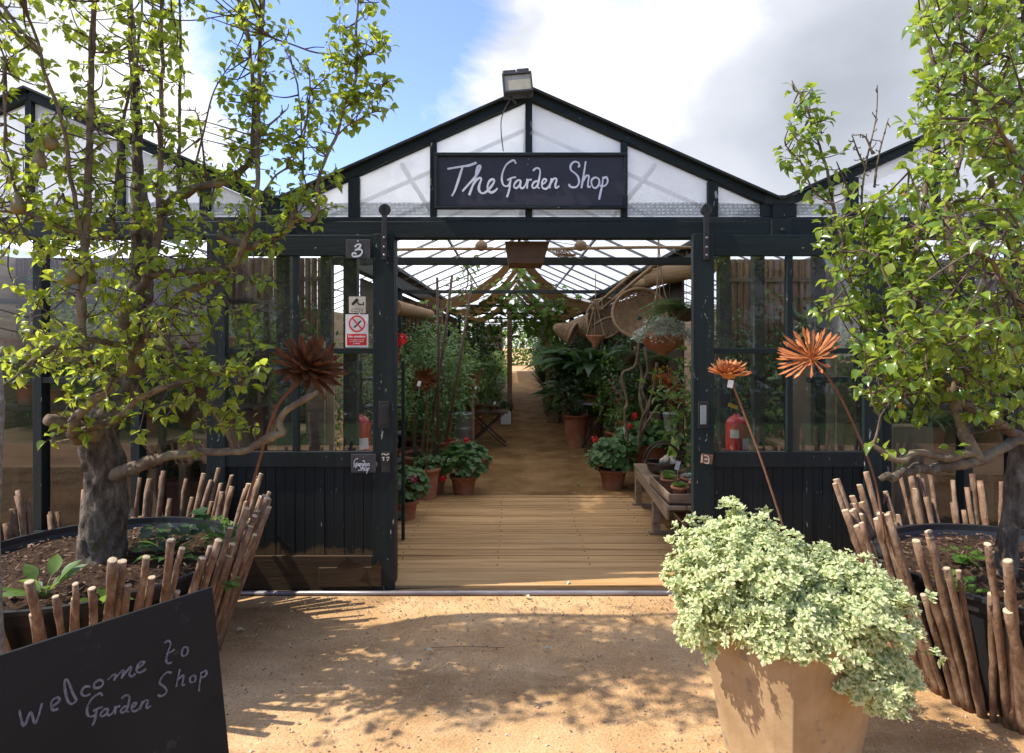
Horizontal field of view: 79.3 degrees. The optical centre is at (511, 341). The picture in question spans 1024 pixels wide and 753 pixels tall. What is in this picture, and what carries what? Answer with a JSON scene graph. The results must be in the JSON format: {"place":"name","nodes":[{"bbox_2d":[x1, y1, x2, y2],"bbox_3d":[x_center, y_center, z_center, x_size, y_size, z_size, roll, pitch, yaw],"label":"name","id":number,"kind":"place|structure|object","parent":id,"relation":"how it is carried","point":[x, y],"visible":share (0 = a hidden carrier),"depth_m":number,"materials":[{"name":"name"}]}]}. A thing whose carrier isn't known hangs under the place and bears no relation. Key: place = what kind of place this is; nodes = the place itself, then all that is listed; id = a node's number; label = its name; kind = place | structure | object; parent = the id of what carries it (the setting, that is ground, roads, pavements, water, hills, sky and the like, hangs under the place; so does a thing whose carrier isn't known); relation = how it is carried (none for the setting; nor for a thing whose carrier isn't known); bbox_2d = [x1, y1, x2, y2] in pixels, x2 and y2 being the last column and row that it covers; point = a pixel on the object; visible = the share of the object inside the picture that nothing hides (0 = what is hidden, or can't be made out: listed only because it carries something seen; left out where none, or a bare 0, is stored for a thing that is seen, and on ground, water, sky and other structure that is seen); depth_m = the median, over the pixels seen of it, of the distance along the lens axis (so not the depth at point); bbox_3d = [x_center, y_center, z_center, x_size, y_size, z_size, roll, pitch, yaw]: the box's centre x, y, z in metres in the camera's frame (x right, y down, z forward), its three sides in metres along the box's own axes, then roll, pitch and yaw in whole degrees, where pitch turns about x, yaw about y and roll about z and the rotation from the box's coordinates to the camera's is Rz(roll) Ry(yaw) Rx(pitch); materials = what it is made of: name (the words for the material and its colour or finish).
{"place":"outdoors","nodes":[
{"label":"outdoors","id":0,"kind":"place"},
{"bbox_2d":[1,401,342,526],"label":"bay floor","id":1,"kind":"structure","parent":0,"point":[5,517],"depth_m":5.74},
{"bbox_2d":[19,374,91,520],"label":"aisle plant","id":2,"kind":"object","parent":1,"relation":"on","point":[71,493],"visible":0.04,"depth_m":5.49,"materials":[{"name":"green plant"}]},
{"bbox_2d":[0,298,119,410],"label":"display shelving","id":3,"kind":"object","parent":1,"relation":"on","point":[16,407],"visible":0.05,"depth_m":4.30,"materials":[{"name":"brown wood"}]},
{"bbox_2d":[12,309,114,518],"bbox_3d":[-3.990,0.625,5.708,0.986,1.950,1.018,0,0,-25],"label":"aisle plant","id":4,"kind":"object","parent":1,"relation":"on","point":[58,499],"visible":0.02,"depth_m":5.55,"materials":[{"name":"green plant"}]},
{"bbox_2d":[3,427,206,523],"bbox_3d":[-3.525,1.180,5.050,1.750,0.840,0.892,0,0,0],"label":"staging bench","id":5,"kind":"object","parent":1,"relation":"on","point":[17,449],"visible":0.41,"depth_m":4.63,"materials":[{"name":"brown wood"}]},
{"bbox_2d":[1,255,110,431],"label":"aisle plant","id":6,"kind":"object","parent":5,"relation":"on","point":[73,316],"visible":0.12,"depth_m":5.09,"materials":[{"name":"green plant"}]},
{"bbox_2d":[25,295,120,417],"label":"aisle plant","id":7,"kind":"object","parent":5,"relation":"on","point":[77,386],"visible":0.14,"depth_m":4.81,"materials":[{"name":"green plant"}]},
{"bbox_2d":[147,363,183,436],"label":"aisle plant","id":8,"kind":"object","parent":5,"relation":"on","point":[152,429],"visible":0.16,"depth_m":4.92,"materials":[{"name":"green plant"}]},
{"bbox_2d":[148,306,233,428],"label":"aisle plant","id":9,"kind":"object","parent":5,"relation":"on","point":[187,421],"visible":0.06,"depth_m":5.27,"materials":[{"name":"green plant"}]},
{"bbox_2d":[113,365,199,515],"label":"aisle plant","id":10,"kind":"object","parent":1,"relation":"on","point":[172,489],"visible":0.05,"depth_m":5.46,"materials":[{"name":"green plant"}]},
{"bbox_2d":[14,258,319,509],"bbox_3d":[-3.300,0.400,5.895,3.000,2.400,0.081,0,0,0],"label":"reed screen","id":11,"kind":"object","parent":1,"relation":"on","point":[309,278],"visible":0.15,"depth_m":5.88,"materials":[{"name":"brown wood"}]},
{"bbox_2d":[147,274,270,515],"bbox_3d":[-2.210,0.550,4.455,0.824,2.100,0.310,0,0,0],"label":"display shelving","id":12,"kind":"object","parent":1,"relation":"on","point":[266,303],"visible":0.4,"depth_m":4.57,"materials":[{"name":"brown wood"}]},
{"bbox_2d":[174,424,305,516],"bbox_3d":[-2.175,1.170,5.175,0.850,0.860,0.842,0,0,0],"label":"staging bench","id":13,"kind":"object","parent":1,"relation":"on","point":[184,467],"visible":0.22,"depth_m":4.78,"materials":[{"name":"brown wood"}]},
{"bbox_2d":[195,305,275,438],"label":"aisle plant","id":14,"kind":"object","parent":13,"relation":"on","point":[254,391],"visible":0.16,"depth_m":4.71,"materials":[{"name":"green plant"}]},
{"bbox_2d":[229,304,306,439],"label":"aisle plant","id":15,"kind":"object","parent":13,"relation":"on","point":[249,417],"visible":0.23,"depth_m":4.67,"materials":[{"name":"green plant"}]},
{"bbox_2d":[236,296,342,449],"bbox_3d":[-2.065,0.564,5.799,1.049,2.073,1.082,0,0,-25],"label":"aisle plant","id":16,"kind":"object","parent":1,"relation":"on","point":[315,310],"visible":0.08,"depth_m":5.67,"materials":[{"name":"green plant"}]},
{"bbox_2d":[0,0,1023,347],"label":"sky","id":17,"kind":"structure","parent":0,"point":[702,80],"materials":[{"name":"blue"}]},
{"bbox_2d":[398,371,651,508],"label":"aisle path","id":18,"kind":"structure","parent":0,"point":[535,467],"depth_m":8.38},
{"bbox_2d":[359,329,419,448],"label":"potted shrub","id":19,"kind":"object","parent":18,"relation":"on","point":[371,383],"visible":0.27,"depth_m":5.85,"materials":[{"name":"green plant"}]},
{"bbox_2d":[413,365,437,474],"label":"rusty flower","id":20,"kind":"object","parent":19,"relation":"in","point":[425,378],"visible":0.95,"depth_m":5.83,"materials":[{"name":"brown metal"}]},
{"bbox_2d":[360,278,457,435],"bbox_3d":[-1.638,0.455,12.998,0.024,2.290,12.595,0,0,0],"label":"board partition","id":21,"kind":"object","parent":18,"relation":"on","point":[366,288],"visible":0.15,"depth_m":7.06,"materials":[{"name":"brown wood"}]},
{"bbox_2d":[403,301,444,354],"bbox_3d":[-1.310,-0.200,9.195,0.620,0.801,0.081,0,0,0],"label":"reed screen","id":22,"kind":"object","parent":21,"relation":"attached to","point":[427,305],"visible":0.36,"depth_m":9.18,"materials":[{"name":"brown wood"}]},
{"bbox_2d":[398,316,480,495],"bbox_3d":[-0.881,0.662,6.665,1.085,1.875,1.170,0,0,0],"label":"potted shrub","id":23,"kind":"object","parent":18,"relation":"on","point":[447,375],"visible":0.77,"depth_m":6.50,"materials":[{"name":"green plant"}]},
{"bbox_2d":[404,315,486,457],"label":"potted shrub","id":24,"kind":"object","parent":18,"relation":"on","point":[443,444],"visible":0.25,"depth_m":7.84,"materials":[{"name":"green plant"}]},
{"bbox_2d":[436,437,492,494],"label":"potted geranium","id":25,"kind":"object","parent":18,"relation":"on","point":[464,460],"visible":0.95,"depth_m":6.29,"materials":[{"name":"plant"}]},
{"bbox_2d":[447,351,502,436],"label":"aisle plant","id":26,"kind":"object","parent":18,"relation":"on","point":[477,424],"visible":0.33,"depth_m":10.35,"materials":[{"name":"green plant"}]},
{"bbox_2d":[444,314,507,423],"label":"potted shrub","id":27,"kind":"object","parent":18,"relation":"on","point":[479,338],"visible":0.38,"depth_m":11.76,"materials":[{"name":"green plant"}]},
{"bbox_2d":[456,360,505,441],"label":"potted fern","id":28,"kind":"object","parent":18,"relation":"on","point":[478,373],"visible":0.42,"depth_m":9.17,"materials":[{"name":"green plant"}]},
{"bbox_2d":[528,379,605,446],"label":"peace lily","id":29,"kind":"object","parent":18,"relation":"on","point":[575,422],"visible":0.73,"depth_m":9.37,"materials":[{"name":"plant"}]},
{"bbox_2d":[581,401,608,452],"bbox_3d":[1.242,1.248,9.100,0.550,0.719,0.550,0,0,0],"label":"bistro table","id":30,"kind":"object","parent":18,"relation":"on","point":[586,404],"visible":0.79,"depth_m":9.02,"materials":[{"name":"metal"}]},
{"bbox_2d":[522,345,633,402],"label":"peace lily","id":31,"kind":"object","parent":30,"relation":"on","point":[561,357],"visible":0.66,"depth_m":8.82,"materials":[{"name":"plant"}]},
{"bbox_2d":[584,436,640,489],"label":"potted geranium","id":32,"kind":"object","parent":18,"relation":"on","point":[612,470],"visible":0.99,"depth_m":6.62,"materials":[{"name":"plant"}]},
{"bbox_2d":[579,346,648,452],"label":"aisle plant","id":33,"kind":"object","parent":18,"relation":"on","point":[609,433],"visible":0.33,"depth_m":8.46,"materials":[{"name":"green plant"}]},
{"bbox_2d":[574,281,683,450],"bbox_3d":[1.862,0.455,12.998,0.024,2.290,12.595,0,0,0],"label":"board partition","id":34,"kind":"object","parent":18,"relation":"on","point":[677,290],"visible":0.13,"depth_m":7.21,"materials":[{"name":"brown wood"}]},
{"bbox_2d":[602,328,663,429],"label":"aisle plant","id":35,"kind":"object","parent":18,"relation":"on","point":[646,387],"visible":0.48,"depth_m":7.73,"materials":[{"name":"green plant"}]},
{"bbox_2d":[613,412,686,462],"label":"potted geranium","id":36,"kind":"object","parent":18,"relation":"on","point":[653,433],"visible":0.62,"depth_m":6.83,"materials":[{"name":"plant"}]},
{"bbox_2d":[219,348,1023,752],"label":"ground","id":37,"kind":"structure","parent":0,"point":[521,728],"depth_m":2.88,"materials":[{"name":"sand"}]},
{"bbox_2d":[0,365,4,653],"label":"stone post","id":38,"kind":"object","parent":37,"relation":"on","point":[2,420],"visible":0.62,"depth_m":2.17,"materials":[{"name":"stone"}]},
{"bbox_2d":[0,587,228,752],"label":"chalkboard sign","id":39,"kind":"object","parent":37,"relation":"on","point":[148,679],"visible":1,"depth_m":1.76,"materials":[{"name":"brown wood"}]},
{"bbox_2d":[1,468,271,651],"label":"stake planter","id":40,"kind":"object","parent":37,"relation":"on","point":[32,616],"visible":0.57,"depth_m":2.95,"materials":[{"name":"brown wood"}]},
{"bbox_2d":[2,553,86,596],"bbox_3d":[-2.008,1.013,2.601,0.283,0.140,0.331,0,0,32],"label":"foxglove rosette","id":41,"kind":"object","parent":40,"relation":"on","point":[54,563],"visible":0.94,"depth_m":2.65,"materials":[{"name":"green plant"}]},
{"bbox_2d":[132,506,220,552],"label":"mallow plant","id":42,"kind":"object","parent":40,"relation":"on","point":[163,534],"visible":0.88,"depth_m":3.18,"materials":[{"name":"green plant"}]},
{"bbox_2d":[0,0,404,564],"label":"pear tree","id":43,"kind":"object","parent":40,"relation":"in","point":[113,401],"visible":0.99,"depth_m":2.88,"materials":[{"name":"green plant"}]},
{"bbox_2d":[245,333,348,506],"bbox_3d":[-1.126,0.521,3.050,0.636,1.134,0.359,0,0,0],"label":"rusty flower","id":44,"kind":"object","parent":40,"relation":"on","point":[313,362],"visible":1,"depth_m":3.02,"materials":[{"name":"metal"}]},
{"bbox_2d":[0,85,418,535],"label":"greenhouse","id":45,"kind":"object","parent":37,"relation":"on","point":[34,104],"visible":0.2,"depth_m":4.06,"materials":[{"name":"green paint"}]},
{"bbox_2d":[240,588,739,595],"bbox_3d":[0.150,1.590,3.928,4.500,0.040,0.088,0,0,0],"label":"door track","id":46,"kind":"object","parent":37,"relation":"on","point":[486,592],"depth_m":3.89,"materials":[{"name":"metal"}]},
{"bbox_2d":[461,323,561,365],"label":"garden hedge","id":47,"kind":"object","parent":37,"relation":"on","point":[515,357],"visible":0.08,"depth_m":42.12,"materials":[{"name":"green plant"}]},
{"bbox_2d":[262,87,794,581],"bbox_3d":[0.110,-0.029,18.993,3.470,3.258,30.014,0,0,0],"label":"greenhouse","id":48,"kind":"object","parent":37,"relation":"on","point":[670,191],"visible":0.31,"depth_m":4.06,"materials":[{"name":"green paint"}]},
{"bbox_2d":[207,204,394,589],"bbox_3d":[-1.350,0.355,3.945,1.194,2.466,0.080,0,0,0],"label":"sliding door","id":49,"kind":"structure","parent":48,"relation":"attached to","point":[330,523],"depth_m":3.94,"materials":[{"name":"green paint"}]},
{"bbox_2d":[345,314,367,346],"bbox_3d":[-0.994,-0.071,3.955,0.146,0.212,0.007,0,0,0],"label":"no smoking sign","id":50,"kind":"object","parent":49,"relation":"attached to","point":[356,330],"visible":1,"depth_m":3.96,"materials":[{"name":"white plastic"}]},
{"bbox_2d":[346,239,369,257],"bbox_3d":[-0.979,-0.591,3.927,0.155,0.120,0.012,0,0,0],"label":"number tile","id":51,"kind":"object","parent":49,"relation":"attached to","point":[357,248],"visible":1,"depth_m":3.92,"materials":[{"name":"stone"}]},
{"bbox_2d":[351,454,375,473],"bbox_3d":[-0.945,0.775,3.927,0.158,0.124,0.012,0,0,0],"label":"slate label","id":52,"kind":"object","parent":49,"relation":"attached to","point":[363,463],"visible":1,"depth_m":3.92,"materials":[{"name":"stone"}]},
{"bbox_2d":[419,254,488,330],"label":"climbing vine","id":53,"kind":"object","parent":48,"relation":"attached to","point":[467,267],"visible":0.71,"depth_m":6.99,"materials":[{"name":"green plant"}]},
{"bbox_2d":[452,294,565,343],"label":"climbing vine","id":54,"kind":"object","parent":48,"relation":"hanging from","point":[548,332],"visible":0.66,"depth_m":10.49,"materials":[{"name":"green plant"}]},
{"bbox_2d":[420,265,606,310],"bbox_3d":[0.110,-1.022,10.575,3.143,0.956,1.649,0,0,0],"label":"shade cloth","id":55,"kind":"object","parent":48,"relation":"hanging from","point":[503,271],"visible":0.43,"depth_m":10.12,"materials":[{"name":"fabric"}]},
{"bbox_2d":[502,68,532,103],"bbox_3d":[0.035,-1.625,3.905,0.196,0.196,0.157,0,0,0],"label":"floodlight","id":56,"kind":"object","parent":48,"relation":"attached to","point":[517,83],"visible":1,"depth_m":3.85,"materials":[{"name":"black metal"}]},
{"bbox_2d":[458,303,578,353],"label":"climbing vine","id":57,"kind":"object","parent":48,"relation":"hanging from","point":[514,330],"visible":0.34,"depth_m":16.87,"materials":[{"name":"green plant"}]},
{"bbox_2d":[505,241,549,267],"bbox_3d":[0.102,-0.599,4.268,0.298,0.147,0.304,0,0,0],"label":"brown box","id":58,"kind":"object","parent":48,"relation":"attached to","point":[525,254],"visible":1,"depth_m":4.12,"materials":[{"name":"brown wood"}]},
{"bbox_2d":[435,152,626,209],"bbox_3d":[0.122,-1.039,3.997,1.240,0.361,0.047,0,0,0],"label":"shop sign","id":59,"kind":"object","parent":48,"relation":"attached to","point":[530,180],"visible":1,"depth_m":3.99,"materials":[{"name":"wood"}]},
{"bbox_2d":[491,268,582,331],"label":"climbing vine","id":60,"kind":"object","parent":48,"relation":"hanging from","point":[530,285],"visible":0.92,"depth_m":9.68,"materials":[{"name":"green plant"}]},
{"bbox_2d":[398,240,690,250],"bbox_3d":[0.309,-0.738,4.746,2.475,0.121,0.296,0,0,0],"label":"bamboo pole","id":61,"kind":"object","parent":48,"relation":"hanging from","point":[482,245],"visible":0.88,"depth_m":4.84,"materials":[{"name":"wood"}]},
{"bbox_2d":[586,316,611,328],"bbox_3d":[1.139,-0.231,8.945,0.915,0.294,0.126,0,0,13],"label":"driftwood pole","id":62,"kind":"object","parent":48,"relation":"attached to","point":[602,320],"visible":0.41,"depth_m":8.91,"materials":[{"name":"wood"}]},
{"bbox_2d":[585,297,623,338],"bbox_3d":[1.370,-0.351,9.249,0.635,0.628,0.234,0,0,-16],"label":"wicker dish","id":63,"kind":"object","parent":62,"relation":"hanging from","point":[608,325],"visible":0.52,"depth_m":9.30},
{"bbox_2d":[611,287,668,337],"bbox_3d":[1.364,-0.311,6.616,0.598,0.566,0.288,0,0,0],"label":"wicker dish","id":64,"kind":"object","parent":48,"relation":"hanging from","point":[634,325],"visible":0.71,"depth_m":6.70,"materials":[{"name":"wicker"}]},
{"bbox_2d":[621,339,659,448],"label":"twisted vine","id":65,"kind":"object","parent":48,"relation":"attached to","point":[646,422],"visible":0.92,"depth_m":6.49,"materials":[{"name":"brown plant"}]},
{"bbox_2d":[629,240,690,354],"bbox_3d":[1.452,-0.439,5.900,0.648,1.139,0.648,0,0,0],"label":"hanging bowl","id":66,"kind":"object","parent":48,"relation":"hanging from","point":[663,342],"visible":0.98,"depth_m":5.79,"materials":[{"name":"ceramic"}]},
{"bbox_2d":[643,259,716,284],"bbox_3d":[1.532,-0.652,5.799,0.175,0.246,1.610,0,0,-4],"label":"reed roll","id":67,"kind":"object","parent":48,"relation":"attached to","point":[672,273],"visible":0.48,"depth_m":5.72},
{"bbox_2d":[632,297,731,322],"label":"hanging fern","id":68,"kind":"object","parent":48,"relation":"hanging from","point":[681,311],"visible":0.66,"depth_m":5.56,"materials":[{"name":"green plant"}]},
{"bbox_2d":[721,402,749,449],"bbox_3d":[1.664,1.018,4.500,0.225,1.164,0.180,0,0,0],"label":"fire extinguisher","id":69,"kind":"object","parent":48,"relation":"attached to","point":[737,433],"visible":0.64,"depth_m":4.44,"materials":[{"name":"red"}]},
{"bbox_2d":[691,204,882,589],"bbox_3d":[1.759,0.355,3.946,1.210,2.466,0.077,0,0,0],"label":"sliding door","id":70,"kind":"structure","parent":48,"relation":"attached to","point":[801,482],"depth_m":3.94,"materials":[{"name":"green paint"}]},
{"bbox_2d":[395,495,684,587],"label":"wooden deck","id":71,"kind":"structure","parent":37,"relation":"on","point":[525,541],"depth_m":4.78,"materials":[{"name":"brown wood"}]},
{"bbox_2d":[398,465,431,520],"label":"potted geranium","id":72,"kind":"object","parent":71,"relation":"on","point":[413,474],"visible":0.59,"depth_m":5.42,"materials":[{"name":"plant"}]},
{"bbox_2d":[411,452,443,500],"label":"potted geranium","id":73,"kind":"object","parent":71,"relation":"on","point":[434,470],"visible":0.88,"depth_m":6.12,"materials":[{"name":"ceramic"}]},
{"bbox_2d":[659,495,946,752],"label":"variegated plant","id":74,"kind":"object","parent":37,"relation":"on","point":[792,637],"visible":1,"depth_m":2.15,"materials":[{"name":"green plant"}]},
{"bbox_2d":[708,358,785,537],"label":"rusty flower","id":75,"kind":"object","parent":74,"relation":"in","point":[730,369],"visible":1,"depth_m":2.40,"materials":[{"name":"orange metal"}]},
{"bbox_2d":[604,97,1023,528],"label":"greenhouse","id":76,"kind":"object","parent":37,"relation":"on","point":[802,216],"visible":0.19,"depth_m":4.04,"materials":[{"name":"green paint"}]},
{"bbox_2d":[714,308,768,420],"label":"aisle plant","id":77,"kind":"object","parent":76,"relation":"in","point":[738,385],"visible":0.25,"depth_m":5.31,"materials":[{"name":"green plant"}]},
{"bbox_2d":[832,471,1023,734],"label":"stake planter","id":78,"kind":"object","parent":37,"relation":"on","point":[977,639],"visible":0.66,"depth_m":2.70,"materials":[{"name":"brown wood"}]},
{"bbox_2d":[776,327,886,543],"bbox_3d":[1.419,0.421,2.714,0.480,0.975,0.274,0,0,15],"label":"rusty flower","id":79,"kind":"object","parent":78,"relation":"in","point":[810,357],"visible":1,"depth_m":2.75,"materials":[{"name":"metal"}]},
{"bbox_2d":[772,0,1023,577],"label":"pear tree","id":80,"kind":"object","parent":78,"relation":"on","point":[916,331],"visible":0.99,"depth_m":2.56,"materials":[{"name":"green plant"}]},
{"bbox_2d":[650,509,690,545],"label":"bay floor","id":81,"kind":"structure","parent":0,"point":[669,524],"depth_m":5.49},
{"bbox_2d":[306,342,325,449],"bbox_3d":[-1.499,0.800,4.715,0.144,1.600,0.030,0,0,0],"label":"timber plank","id":82,"kind":"object","parent":81,"relation":"on","point":[316,422],"visible":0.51,"depth_m":4.70,"materials":[{"name":"brown wood"}]},
{"bbox_2d":[326,354,334,449],"bbox_3d":[-1.444,0.850,4.915,0.062,1.500,0.030,0,0,0],"label":"timber plank","id":83,"kind":"object","parent":81,"relation":"on","point":[330,421],"visible":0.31,"depth_m":4.90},
{"bbox_2d":[359,402,372,449],"bbox_3d":[-1.091,1.018,4.500,0.225,1.164,0.180,0,0,0],"label":"fire extinguisher","id":84,"kind":"object","parent":81,"relation":"on","point":[365,433],"visible":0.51,"depth_m":4.46,"materials":[{"name":"red"}]},
{"bbox_2d":[359,361,404,539],"bbox_3d":[-1.032,0.875,4.945,0.362,1.450,0.210,0,0,0],"label":"metal rack","id":85,"kind":"object","parent":81,"relation":"on","point":[401,488],"visible":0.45,"depth_m":4.88,"materials":[{"name":"metal"}]},
{"bbox_2d":[632,442,690,537],"bbox_3d":[1.386,1.250,5.208,0.523,0.700,1.599,0,0,3],"label":"wooden bench","id":86,"kind":"object","parent":81,"relation":"on","point":[643,474],"visible":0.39,"depth_m":5.09,"materials":[{"name":"brown wood"}]},
{"bbox_2d":[643,441,683,474],"bbox_3d":[1.360,1.038,5.554,0.360,0.274,0.300,0,0,0],"label":"trug basket","id":87,"kind":"object","parent":86,"relation":"on","point":[654,466],"visible":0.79,"depth_m":5.50,"materials":[{"name":"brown wood"}]},
{"bbox_2d":[650,476,690,504],"bbox_3d":[1.335,1.138,4.763,0.408,0.076,0.624,0,0,0],"label":"wooden tray","id":88,"kind":"object","parent":86,"relation":"on","point":[656,485],"visible":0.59,"depth_m":4.52,"materials":[{"name":"brown wood"}]},
{"bbox_2d":[637,340,782,510],"bbox_3d":[1.827,0.772,5.741,1.247,1.655,1.232,0,0,22],"label":"aisle plant","id":89,"kind":"object","parent":81,"relation":"on","point":[680,415],"visible":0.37,"depth_m":5.64,"materials":[{"name":"green plant"}]},
{"bbox_2d":[684,400,1023,526],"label":"bay floor","id":90,"kind":"structure","parent":0,"point":[992,521],"depth_m":5.58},
{"bbox_2d":[676,355,784,448],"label":"aisle plant","id":91,"kind":"object","parent":90,"relation":"on","point":[780,419],"visible":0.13,"depth_m":5.72,"materials":[{"name":"green plant"}]},
{"bbox_2d":[731,288,832,449],"bbox_3d":[2.560,0.544,5.998,1.068,2.112,1.103,0,0,-15],"label":"aisle plant","id":92,"kind":"object","parent":90,"relation":"on","point":[771,395],"visible":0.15,"depth_m":5.80,"materials":[{"name":"green plant"}]},
{"bbox_2d":[765,289,852,449],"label":"aisle plant","id":93,"kind":"object","parent":90,"relation":"on","point":[808,307],"visible":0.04,"depth_m":5.73,"materials":[{"name":"green plant"}]},
{"bbox_2d":[793,354,834,449],"bbox_3d":[2.321,0.825,4.760,0.327,1.550,0.020,0,0,0],"label":"tan board","id":94,"kind":"object","parent":90,"relation":"on","point":[801,414],"visible":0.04,"depth_m":4.75,"materials":[{"name":"wood"}]},
{"bbox_2d":[835,355,853,449],"bbox_3d":[2.703,0.850,4.860,0.309,1.500,0.020,0,0,0],"label":"tan board","id":95,"kind":"object","parent":90,"relation":"on","point":[842,438],"visible":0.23,"depth_m":4.85,"materials":[{"name":"wood"}]},
{"bbox_2d":[730,259,1003,506],"bbox_3d":[3.450,0.400,5.995,2.900,2.400,0.080,0,0,0],"label":"reed screen","id":96,"kind":"object","parent":90,"relation":"on","point":[740,281],"visible":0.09,"depth_m":5.98,"materials":[{"name":"brown wood"}]},
{"bbox_2d":[765,437,1003,520],"bbox_3d":[3.350,1.240,5.300,2.100,0.720,0.792,0,0,0],"label":"staging bench","id":97,"kind":"object","parent":90,"relation":"on","point":[991,469],"visible":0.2,"depth_m":5.00,"materials":[{"name":"brown wood"}]},
{"bbox_2d":[806,315,894,449],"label":"aisle plant","id":98,"kind":"object","parent":97,"relation":"on","point":[851,427],"visible":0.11,"depth_m":4.81,"materials":[{"name":"green plant"}]},
{"bbox_2d":[897,398,999,452],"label":"aisle plant","id":99,"kind":"object","parent":97,"relation":"on","point":[938,427],"visible":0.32,"depth_m":4.85,"materials":[{"name":"green plant"}]},
{"bbox_2d":[936,394,1003,456],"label":"potted plant","id":100,"kind":"object","parent":97,"relation":"on","point":[987,440],"visible":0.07,"depth_m":4.77,"materials":[{"name":"orange ceramic"}]},
{"bbox_2d":[854,274,1022,449],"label":"display shelving","id":101,"kind":"object","parent":90,"relation":"on","point":[910,407],"visible":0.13,"depth_m":4.57,"materials":[{"name":"brown wood"}]},
{"bbox_2d":[905,372,1003,519],"bbox_3d":[4.117,0.883,5.693,1.081,1.435,1.067,0,0,22],"label":"aisle plant","id":102,"kind":"object","parent":90,"relation":"on","point":[943,483],"depth_m":5.60,"materials":[{"name":"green plant"}]},
{"bbox_2d":[892,423,932,524],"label":"timber block","id":103,"kind":"structure","parent":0,"point":[907,437],"depth_m":4.45,"materials":[{"name":"wood"}]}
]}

